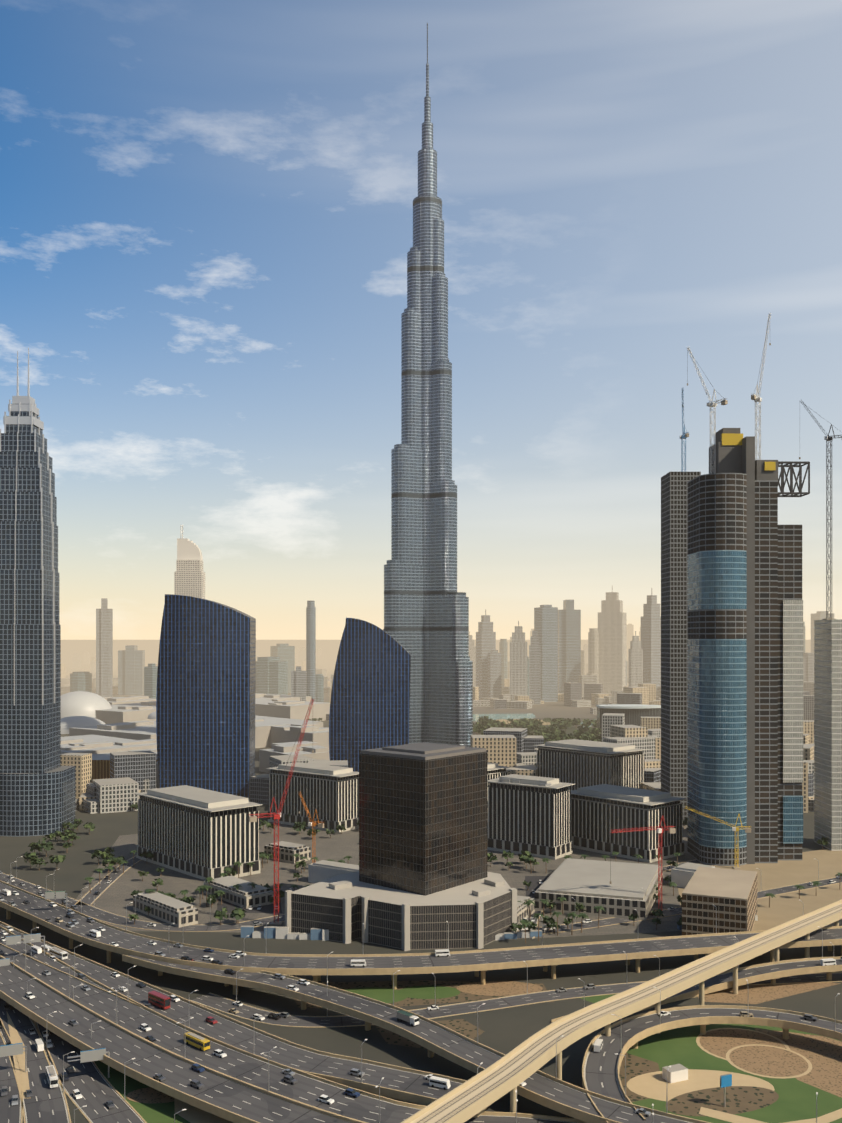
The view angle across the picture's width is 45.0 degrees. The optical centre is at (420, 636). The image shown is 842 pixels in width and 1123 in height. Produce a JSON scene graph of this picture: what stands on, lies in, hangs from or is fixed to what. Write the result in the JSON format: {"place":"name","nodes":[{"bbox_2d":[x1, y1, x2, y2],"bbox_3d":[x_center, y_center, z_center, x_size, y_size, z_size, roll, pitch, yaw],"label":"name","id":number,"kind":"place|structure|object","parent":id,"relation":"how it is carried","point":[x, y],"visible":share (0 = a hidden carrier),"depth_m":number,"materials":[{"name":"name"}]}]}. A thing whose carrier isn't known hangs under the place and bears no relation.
{"place":"outdoors","nodes":[
{"label":"outdoors","id":0,"kind":"place"},
{"bbox_2d":[0,1017,22,1122],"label":"road","id":1,"kind":"structure","parent":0,"point":[9,1113],"depth_m":329.21,"materials":[{"name":"grey asphalt"}]},
{"bbox_2d":[0,998,70,1122],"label":"road","id":2,"kind":"structure","parent":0,"point":[45,1103],"depth_m":335.12,"materials":[{"name":"grey asphalt"}]},
{"bbox_2d":[34,1021,146,1122],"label":"road","id":3,"kind":"structure","parent":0,"point":[90,1082],"depth_m":329.94,"materials":[{"name":"grey asphalt"}]},
{"bbox_2d":[75,856,141,904],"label":"road","id":4,"kind":"structure","parent":0,"point":[89,898],"depth_m":603.62,"materials":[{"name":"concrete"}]},
{"bbox_2d":[0,873,284,931],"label":"road","id":5,"kind":"structure","parent":0,"point":[101,914],"depth_m":525.02,"materials":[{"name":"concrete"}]},
{"bbox_2d":[0,926,587,1122],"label":"highway","id":6,"kind":"structure","parent":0,"point":[234,1081],"depth_m":333.52,"materials":[{"name":"grey asphalt"}]},
{"bbox_2d":[0,866,841,1116],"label":"cars","id":7,"kind":"object","parent":6,"relation":"on","point":[160,1000],"visible":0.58,"depth_m":384.60,"materials":[{"name":"grey metal"}]},
{"bbox_2d":[76,812,757,940],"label":"district plaza","id":8,"kind":"structure","parent":0,"point":[585,882],"depth_m":575.86,"materials":[{"name":"grey concrete"}]},
{"bbox_2d":[135,785,262,880],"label":"office","id":9,"kind":"structure","parent":8,"relation":"on","point":[200,833],"depth_m":627.55,"materials":[{"name":"concrete"}]},
{"bbox_2d":[266,762,358,832],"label":"office","id":10,"kind":"structure","parent":8,"relation":"on","point":[329,793],"depth_m":777.67,"materials":[{"name":"concrete"}]},
{"bbox_2d":[291,742,511,949],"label":"office building","id":11,"kind":"structure","parent":8,"relation":"on","point":[423,829],"depth_m":503.60,"materials":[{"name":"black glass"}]},
{"bbox_2d":[285,888,516,950],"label":"building pillars","id":12,"kind":"structure","parent":11,"relation":"attached to","point":[406,924],"depth_m":485.83,"materials":[{"name":"white concrete"}]},
{"bbox_2d":[487,774,574,859],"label":"office","id":13,"kind":"structure","parent":8,"relation":"on","point":[531,815],"depth_m":682.80,"materials":[{"name":"concrete"}]},
{"bbox_2d":[571,784,686,862],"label":"office","id":14,"kind":"structure","parent":8,"relation":"on","point":[600,812],"depth_m":680.10,"materials":[{"name":"concrete"}]},
{"bbox_2d":[661,428,802,865],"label":"construction towers","id":15,"kind":"structure","parent":8,"relation":"on","point":[731,656],"depth_m":657.98,"materials":[{"name":"grey glass"}]},
{"bbox_2d":[680,388,688,471],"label":"tower crane","id":16,"kind":"object","parent":15,"relation":"on","point":[683,436],"visible":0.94,"depth_m":820.24,"materials":[{"name":"grey metal"}]},
{"bbox_2d":[687,347,727,472],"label":"tower crane","id":17,"kind":"object","parent":15,"relation":"on","point":[714,405],"visible":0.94,"depth_m":669.66,"materials":[{"name":"white metal"}]},
{"bbox_2d":[751,313,770,459],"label":"tower crane","id":18,"kind":"object","parent":15,"relation":"on","point":[756,398],"visible":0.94,"depth_m":670.98,"materials":[{"name":"white metal"}]},
{"bbox_2d":[778,461,809,496],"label":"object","id":19,"kind":"structure","parent":15,"relation":"attached to","point":[792,472],"depth_m":667.86,"materials":[{"name":"grey metal"}]},
{"bbox_2d":[61,640,810,717],"bbox_3d":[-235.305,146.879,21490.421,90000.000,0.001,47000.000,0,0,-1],"label":"ground","id":20,"kind":"structure","parent":0,"point":[326,661],"depth_m":7412.57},
{"bbox_2d":[0,348,74,836],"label":"skyscraper","id":21,"kind":"structure","parent":20,"relation":"on","point":[37,788],"depth_m":751.39,"materials":[{"name":"grey glass"}]},
{"bbox_2d":[174,525,204,598],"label":"skyscraper","id":22,"kind":"structure","parent":20,"relation":"on","point":[189,576],"depth_m":1739.26,"materials":[{"name":"white paint"}]},
{"bbox_2d":[61,693,329,787],"bbox_3d":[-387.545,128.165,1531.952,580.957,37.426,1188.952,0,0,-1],"label":"shopping mall","id":23,"kind":"structure","parent":20,"relation":"on","point":[279,720],"depth_m":1331.44,"materials":[{"name":"white concrete"}]},
{"bbox_2d":[61,691,155,733],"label":"mall domes","id":24,"kind":"structure","parent":23,"relation":"on","point":[78,708],"depth_m":1655.96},
{"bbox_2d":[156,594,255,800],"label":"curved office tower","id":25,"kind":"structure","parent":20,"relation":"on","point":[205,704],"depth_m":904.49,"materials":[{"name":"blue glass"}]},
{"bbox_2d":[249,698,313,925],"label":"tower crane","id":26,"kind":"object","parent":20,"relation":"on","point":[254,819],"visible":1,"depth_m":519.04,"materials":[{"name":"red metal"}]},
{"bbox_2d":[298,791,323,863],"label":"orange crane","id":27,"kind":"object","parent":20,"relation":"on","point":[320,824],"visible":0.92,"depth_m":651.82,"materials":[{"name":"orange"}]},
{"bbox_2d":[329,618,410,771],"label":"curved office tower","id":28,"kind":"structure","parent":20,"relation":"on","point":[370,702],"depth_m":966.65,"materials":[{"name":"blue glass"}]},
{"bbox_2d":[0,718,841,1122],"bbox_3d":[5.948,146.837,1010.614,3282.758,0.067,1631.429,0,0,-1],"label":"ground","id":29,"kind":"structure","parent":20,"relation":"on","point":[776,1078],"depth_m":404.24,"materials":[{"name":"beige sand"}]},
{"bbox_2d":[233,985,575,1118],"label":"bridge piers","id":30,"kind":"structure","parent":29,"relation":"on","point":[368,1028],"depth_m":379.23,"materials":[{"name":"beige concrete"}]},
{"bbox_2d":[122,955,710,1122],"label":"road ramp","id":31,"kind":"structure","parent":30,"relation":"on","point":[554,1093],"depth_m":351.77,"materials":[{"name":"grey asphalt"}]},
{"bbox_2d":[0,859,839,1122],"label":"street furniture","id":32,"kind":"object","parent":29,"relation":"on","point":[98,1054],"visible":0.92,"depth_m":342.29,"materials":[{"name":"silver metal"}]},
{"bbox_2d":[6,909,841,988],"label":"bridge piers","id":33,"kind":"structure","parent":29,"relation":"on","point":[316,978],"depth_m":443.53,"materials":[{"name":"beige concrete"}]},
{"bbox_2d":[0,880,841,974],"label":"road flyover","id":34,"kind":"object","parent":33,"relation":"on","point":[38,909],"visible":0.88,"depth_m":443.14,"materials":[{"name":"concrete"}]},
{"bbox_2d":[23,718,828,872],"bbox_3d":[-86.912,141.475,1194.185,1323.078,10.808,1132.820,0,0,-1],"label":"street trees","id":35,"kind":"object","parent":29,"relation":"on","point":[56,859],"visible":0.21,"depth_m":676.90,"materials":[{"name":"green plant"}]},
{"bbox_2d":[84,716,841,942],"bbox_3d":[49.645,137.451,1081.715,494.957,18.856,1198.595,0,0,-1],"label":"trees","id":36,"kind":"object","parent":29,"relation":"on","point":[588,734],"visible":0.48,"depth_m":598.66,"materials":[{"name":"green plant"}]},
{"bbox_2d":[487,762,510,809],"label":"office","id":37,"kind":"structure","parent":29,"relation":"on","point":[494,770],"depth_m":868.98,"materials":[{"name":"concrete"}]},
{"bbox_2d":[510,920,838,1112],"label":"bridge piers","id":38,"kind":"structure","parent":29,"relation":"on","point":[657,1009],"depth_m":398.01,"materials":[{"name":"concrete"}]},
{"bbox_2d":[401,899,841,1122],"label":"metro viaduct","id":39,"kind":"object","parent":38,"relation":"on","point":[497,1080],"visible":1,"depth_m":346.66,"materials":[{"name":"concrete"}]},
{"bbox_2d":[662,1064,687,1082],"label":"small building","id":40,"kind":"structure","parent":29,"relation":"on","point":[676,1073],"depth_m":335.82,"materials":[{"name":"white paint"}]},
{"bbox_2d":[632,1024,788,1048],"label":"support pillars","id":41,"kind":"structure","parent":29,"relation":"on","point":[703,1032],"depth_m":370.37,"materials":[{"name":"beige concrete"}]},
{"bbox_2d":[582,1005,841,1122],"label":"loop ramp","id":42,"kind":"structure","parent":41,"relation":"on","point":[600,1072],"depth_m":362.99,"materials":[{"name":"grey asphalt"}]},
{"bbox_2d":[682,867,756,934],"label":"office building","id":43,"kind":"structure","parent":29,"relation":"on","point":[730,895],"depth_m":491.61,"materials":[{"name":"concrete"}]},
{"bbox_2d":[771,972,835,984],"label":"bridge piers","id":44,"kind":"structure","parent":29,"relation":"on","point":[829,978],"depth_m":432.49,"materials":[{"name":"beige concrete"}]},
{"bbox_2d":[551,956,841,1022],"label":"road ramp","id":45,"kind":"structure","parent":44,"relation":"on","point":[760,972],"depth_m":425.68,"materials":[{"name":"concrete"}]},
{"bbox_2d":[383,23,472,746],"bbox_3d":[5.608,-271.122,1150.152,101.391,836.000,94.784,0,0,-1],"label":"skyscraper","id":46,"kind":"structure","parent":20,"relation":"on","point":[426,615],"depth_m":1122.83,"materials":[{"name":"grey glass"}]},
{"bbox_2d":[61,657,813,813],"bbox_3d":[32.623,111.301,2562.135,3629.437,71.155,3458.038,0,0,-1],"label":"city building","id":47,"kind":"structure","parent":20,"relation":"on","point":[132,773],"depth_m":951.45,"materials":[{"name":"beige concrete"}]},
{"bbox_2d":[70,588,833,703],"bbox_3d":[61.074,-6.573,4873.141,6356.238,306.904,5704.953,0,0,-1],"label":"distant skyline","id":48,"kind":"structure","parent":20,"relation":"on","point":[551,664],"depth_m":2337.97},
{"bbox_2d":[534,739,647,789],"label":"office","id":49,"kind":"structure","parent":20,"relation":"on","point":[581,763],"depth_m":877.73,"materials":[{"name":"concrete"}]},
{"bbox_2d":[596,704,660,735],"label":"building","id":50,"kind":"structure","parent":20,"relation":"on","point":[633,713],"depth_m":1464.89,"materials":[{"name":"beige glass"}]},
{"bbox_2d":[610,815,675,916],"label":"red crane","id":51,"kind":"object","parent":20,"relation":"on","point":[671,830],"visible":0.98,"depth_m":533.02,"materials":[{"name":"red metal"}]},
{"bbox_2d":[684,806,751,868],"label":"yellow crane","id":52,"kind":"object","parent":20,"relation":"on","point":[747,830],"visible":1,"depth_m":642.09,"materials":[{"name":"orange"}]},
{"bbox_2d":[814,619,841,850],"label":"high-rise building","id":53,"kind":"structure","parent":20,"relation":"on","point":[828,729],"depth_m":701.97,"materials":[{"name":"grey concrete"}]},
{"bbox_2d":[799,400,841,619],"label":"tower crane","id":54,"kind":"object","parent":53,"relation":"on","point":[827,438],"visible":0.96,"depth_m":711.90,"materials":[{"name":"grey metal"}]},
{"bbox_2d":[190,972,841,1027],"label":"road","id":55,"kind":"structure","parent":0,"point":[219,1003],"depth_m":405.22,"materials":[{"name":"grey asphalt"}]},
{"bbox_2d":[473,713,596,735],"bbox_3d":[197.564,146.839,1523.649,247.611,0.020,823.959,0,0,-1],"label":"lake and park","id":56,"kind":"structure","parent":0,"point":[505,717],"depth_m":1816.63,"materials":[{"name":"teal liquid"}]},
{"bbox_2d":[518,859,700,938],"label":"road","id":57,"kind":"structure","parent":0,"point":[665,868],"depth_m":588.33,"materials":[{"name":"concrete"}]},
{"bbox_2d":[516,877,841,933],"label":"road","id":58,"kind":"structure","parent":0,"point":[678,910],"depth_m":536.12,"materials":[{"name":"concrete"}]},
{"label":"pillars","id":59,"kind":"structure","parent":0},
{"bbox_2d":[0,921,489,1117],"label":"elevated highway","id":60,"kind":"structure","parent":59,"relation":"on","point":[406,1084],"depth_m":346.08,"materials":[{"name":"grey asphalt"}]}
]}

